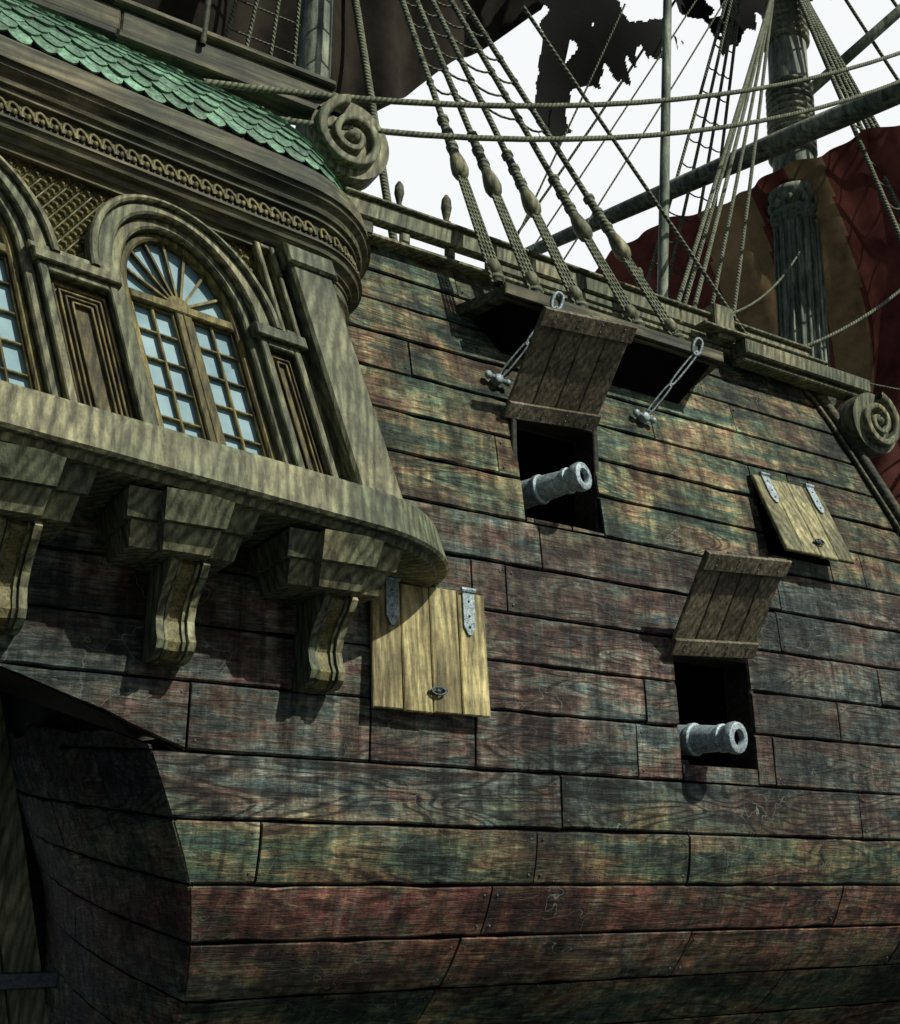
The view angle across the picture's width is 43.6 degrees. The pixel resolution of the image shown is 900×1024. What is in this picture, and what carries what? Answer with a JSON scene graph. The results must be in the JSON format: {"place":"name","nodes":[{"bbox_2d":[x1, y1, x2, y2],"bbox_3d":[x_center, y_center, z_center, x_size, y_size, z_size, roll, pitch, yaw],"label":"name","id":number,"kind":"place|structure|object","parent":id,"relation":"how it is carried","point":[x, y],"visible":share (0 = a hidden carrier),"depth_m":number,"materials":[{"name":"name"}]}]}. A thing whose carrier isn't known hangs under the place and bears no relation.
{"place":"outdoors","nodes":[
{"label":"outdoors","id":0,"kind":"place"},
{"bbox_2d":[291,0,899,271],"label":"sky","id":1,"kind":"structure","parent":0,"point":[422,165],"materials":[{"name":"white"}]},
{"bbox_2d":[595,125,899,505],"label":"striped sail","id":2,"kind":"object","parent":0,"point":[860,249],"visible":0.24,"depth_m":21.10,"materials":[{"name":"red fabric"}]},
{"bbox_2d":[762,0,836,406],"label":"ship mast","id":3,"kind":"object","parent":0,"point":[792,209],"visible":0.46,"depth_m":21.38,"materials":[{"name":"grey wood"}]},
{"bbox_2d":[525,79,899,253],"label":"ship yard","id":4,"kind":"structure","parent":3,"relation":"attached to","point":[808,130],"depth_m":21.28,"materials":[{"name":"grey wood"}]},
{"label":"sea","id":5,"kind":"structure","parent":0,"visible":0},
{"bbox_2d":[0,0,899,1023],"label":"wooden ship hull","id":6,"kind":"object","parent":5,"relation":"on","point":[226,824],"visible":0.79,"depth_m":11.46,"materials":[{"name":"brown wood"}]},
{"bbox_2d":[0,0,448,694],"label":"stern gallery","id":7,"kind":"object","parent":6,"relation":"attached to","point":[186,408],"visible":1,"depth_m":9.72,"materials":[{"name":"brown wood"}]},
{"bbox_2d":[0,241,261,455],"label":"window glass","id":8,"kind":"structure","parent":7,"relation":"in","point":[13,355],"depth_m":9.86,"materials":[{"name":"blue glass"}]},
{"bbox_2d":[0,214,276,459],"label":"window frames","id":9,"kind":"structure","parent":7,"relation":"in","point":[183,317],"depth_m":9.83,"materials":[{"name":"brown wood"}]},
{"bbox_2d":[295,0,332,131],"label":"ship mast","id":10,"kind":"object","parent":6,"relation":"on","point":[315,43],"visible":0.22,"depth_m":16.30,"materials":[{"name":"grey wood"}]},
{"bbox_2d":[224,0,300,117],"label":"mizzen shrouds","id":11,"kind":"object","parent":10,"relation":"attached to","point":[251,25],"visible":0.21,"depth_m":18.33,"materials":[{"name":"fabric"}]},
{"bbox_2d":[300,94,388,190],"bbox_3d":[-1.139,-4.099,12.492,0.970,0.977,0.440,11,-21,-30],"label":"rail scroll carving","id":12,"kind":"object","parent":6,"relation":"attached to","point":[356,158],"visible":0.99,"depth_m":12.34,"materials":[{"name":"brown wood"}]},
{"bbox_2d":[351,0,397,240],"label":"rope","id":13,"kind":"object","parent":6,"relation":"on","point":[372,108],"visible":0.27,"depth_m":20.41,"materials":[{"name":"fabric"}]},
{"bbox_2d":[132,0,543,116],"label":"dark sail","id":14,"kind":"object","parent":13,"relation":"attached to","point":[396,68],"visible":0.43,"depth_m":21.30,"materials":[{"name":"black fabric"}]},
{"bbox_2d":[369,576,490,717],"bbox_3d":[-0.176,1.255,10.500,1.248,1.260,0.188,11,-21,-30],"label":"gun port lid","id":15,"kind":"object","parent":6,"relation":"attached to","point":[428,650],"visible":0.98,"depth_m":10.47,"materials":[{"name":"yellow wood"}]},
{"bbox_2d":[484,291,564,386],"bbox_3d":[0.838,-1.941,12.575,0.918,1.122,0.188,0,-18,0],"label":"chain plate","id":16,"kind":"object","parent":6,"relation":"attached to","point":[497,379],"visible":0.81,"depth_m":12.46,"materials":[{"name":"metal"}]},
{"bbox_2d":[202,51,899,108],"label":"rigging rope","id":17,"kind":"object","parent":6,"relation":"attached to","point":[319,95],"visible":0.94,"depth_m":14.00,"materials":[{"name":"grey fabric"}]},
{"bbox_2d":[521,462,591,509],"bbox_3d":[0.663,-0.043,12.385,0.804,0.619,1.964,12,-22,-33],"label":"cannon","id":18,"kind":"object","parent":6,"relation":"on","point":[538,489],"visible":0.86,"depth_m":11.94,"materials":[{"name":"metal"}]},
{"bbox_2d":[502,305,637,430],"bbox_3d":[1.323,-1.554,12.402,1.270,1.125,0.873,11,-21,-30],"label":"gun port lid","id":19,"kind":"object","parent":6,"relation":"attached to","point":[568,368],"visible":1,"depth_m":12.37,"materials":[{"name":"brown wood"}]},
{"bbox_2d":[518,3,625,234],"bbox_3d":[1.496,-5.726,20.851,3.941,8.018,0.040,-6,-19,17],"label":"rigging rope","id":20,"kind":"object","parent":6,"relation":"attached to","point":[575,112],"visible":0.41,"depth_m":21.17,"materials":[{"name":"grey fabric"}]},
{"bbox_2d":[455,282,723,403],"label":"channel platform","id":21,"kind":"structure","parent":6,"relation":"on","point":[505,317],"depth_m":13.41,"materials":[{"name":"brown wood"}]},
{"bbox_2d":[398,0,684,339],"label":"mizzen shrouds","id":22,"kind":"object","parent":21,"relation":"on","point":[581,227],"visible":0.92,"depth_m":14.00,"materials":[{"name":"fabric"}]},
{"bbox_2d":[279,79,899,141],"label":"rigging rope","id":23,"kind":"object","parent":6,"relation":"attached to","point":[385,131],"visible":0.93,"depth_m":14.50,"materials":[{"name":"fabric"}]},
{"bbox_2d":[521,5,746,333],"bbox_3d":[2.659,-4.248,14.985,4.138,4.137,0.052,12,-22,-31],"label":"rigging rope","id":24,"kind":"object","parent":6,"relation":"attached to","point":[623,154],"visible":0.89,"depth_m":14.90,"materials":[{"name":"grey fabric"}]},
{"bbox_2d":[657,0,671,297],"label":"signal pole","id":25,"kind":"object","parent":6,"relation":"on","point":[663,244],"visible":0.66,"depth_m":17.61,"materials":[{"name":"grey wood"}]},
{"bbox_2d":[633,337,703,423],"bbox_3d":[2.646,-1.601,13.648,0.921,1.092,0.190,0,-18,0],"label":"chain plate","id":26,"kind":"object","parent":6,"relation":"attached to","point":[643,417],"visible":1,"depth_m":13.59,"materials":[{"name":"metal"}]},
{"bbox_2d":[646,0,740,304],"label":"shrouds","id":27,"kind":"object","parent":6,"relation":"attached to","point":[719,99],"visible":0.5,"depth_m":23.55,"materials":[{"name":"fabric"}]},
{"bbox_2d":[677,721,747,763],"bbox_3d":[2.417,2.600,12.353,0.673,0.683,1.826,11,-21,-30],"label":"cannon","id":28,"kind":"object","parent":6,"relation":"on","point":[696,739],"visible":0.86,"depth_m":11.85,"materials":[{"name":"metal"}]},
{"bbox_2d":[676,0,773,315],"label":"backstays","id":29,"kind":"object","parent":6,"relation":"on","point":[763,37],"visible":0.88,"depth_m":19.31,"materials":[{"name":"fabric"}]},
{"bbox_2d":[667,550,791,658],"bbox_3d":[3.075,1.036,12.365,1.270,1.114,0.759,11,-21,-30],"label":"gun port lid","id":30,"kind":"object","parent":6,"relation":"attached to","point":[727,604],"visible":1,"depth_m":12.32,"materials":[{"name":"brown wood"}]},
{"bbox_2d":[733,248,801,313],"bbox_3d":[4.787,-3.768,18.015,0.040,4.133,6.205,-13,-22,33],"label":"rigging rope","id":31,"kind":"object","parent":6,"relation":"attached to","point":[771,288],"visible":0.63,"depth_m":18.93,"materials":[{"name":"beige fabric"}]},
{"bbox_2d":[751,471,854,563],"bbox_3d":[4.404,0.069,14.068,1.208,1.160,0.482,11,-21,-30],"label":"gun port lid","id":32,"kind":"object","parent":6,"relation":"attached to","point":[801,519],"visible":1,"depth_m":14.00,"materials":[{"name":"brown wood"}]},
{"bbox_2d":[811,4,899,93],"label":"ship yard","id":33,"kind":"structure","parent":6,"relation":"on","point":[866,40],"depth_m":23.14,"materials":[{"name":"grey wood"}]},
{"bbox_2d":[517,0,675,232],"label":"rigging rope","id":34,"kind":"object","parent":33,"relation":"attached to","point":[590,127],"visible":0.52,"depth_m":24.99,"materials":[{"name":"grey fabric"}]},
{"bbox_2d":[535,0,812,145],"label":"sail","id":35,"kind":"object","parent":34,"relation":"attached to","point":[563,23],"visible":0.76,"depth_m":22.25,"materials":[{"name":"black fabric"}]},
{"bbox_2d":[531,0,696,249],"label":"rigging rope","id":36,"kind":"object","parent":33,"relation":"attached to","point":[594,155],"visible":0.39,"depth_m":21.56,"materials":[{"name":"grey fabric"}]},
{"bbox_2d":[563,0,725,259],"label":"rigging rope","id":37,"kind":"object","parent":33,"relation":"attached to","point":[621,168],"visible":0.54,"depth_m":22.11,"materials":[{"name":"grey fabric"}]},
{"bbox_2d":[797,0,899,241],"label":"shrouds","id":38,"kind":"object","parent":33,"relation":"attached to","point":[844,83],"visible":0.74,"depth_m":21.71,"materials":[{"name":"fabric"}]},
{"bbox_2d":[805,289,899,346],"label":"rigging rope","id":39,"kind":"object","parent":38,"relation":"attached to","point":[883,303],"visible":0.41,"depth_m":17.84,"materials":[{"name":"beige fabric"}]},
{"bbox_2d":[844,0,898,79],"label":"rigging rope","id":40,"kind":"object","parent":33,"relation":"attached to","point":[874,44],"visible":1,"depth_m":23.48,"materials":[{"name":"grey fabric"}]},
{"bbox_2d":[837,392,899,458],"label":"rail scroll carving","id":41,"kind":"object","parent":6,"relation":"attached to","point":[870,423],"visible":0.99,"depth_m":15.80,"materials":[{"name":"brown wood"}]},
{"bbox_2d":[870,383,899,389],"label":"rigging rope","id":42,"kind":"object","parent":6,"relation":"attached to","point":[884,386],"visible":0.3,"depth_m":16.55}
]}

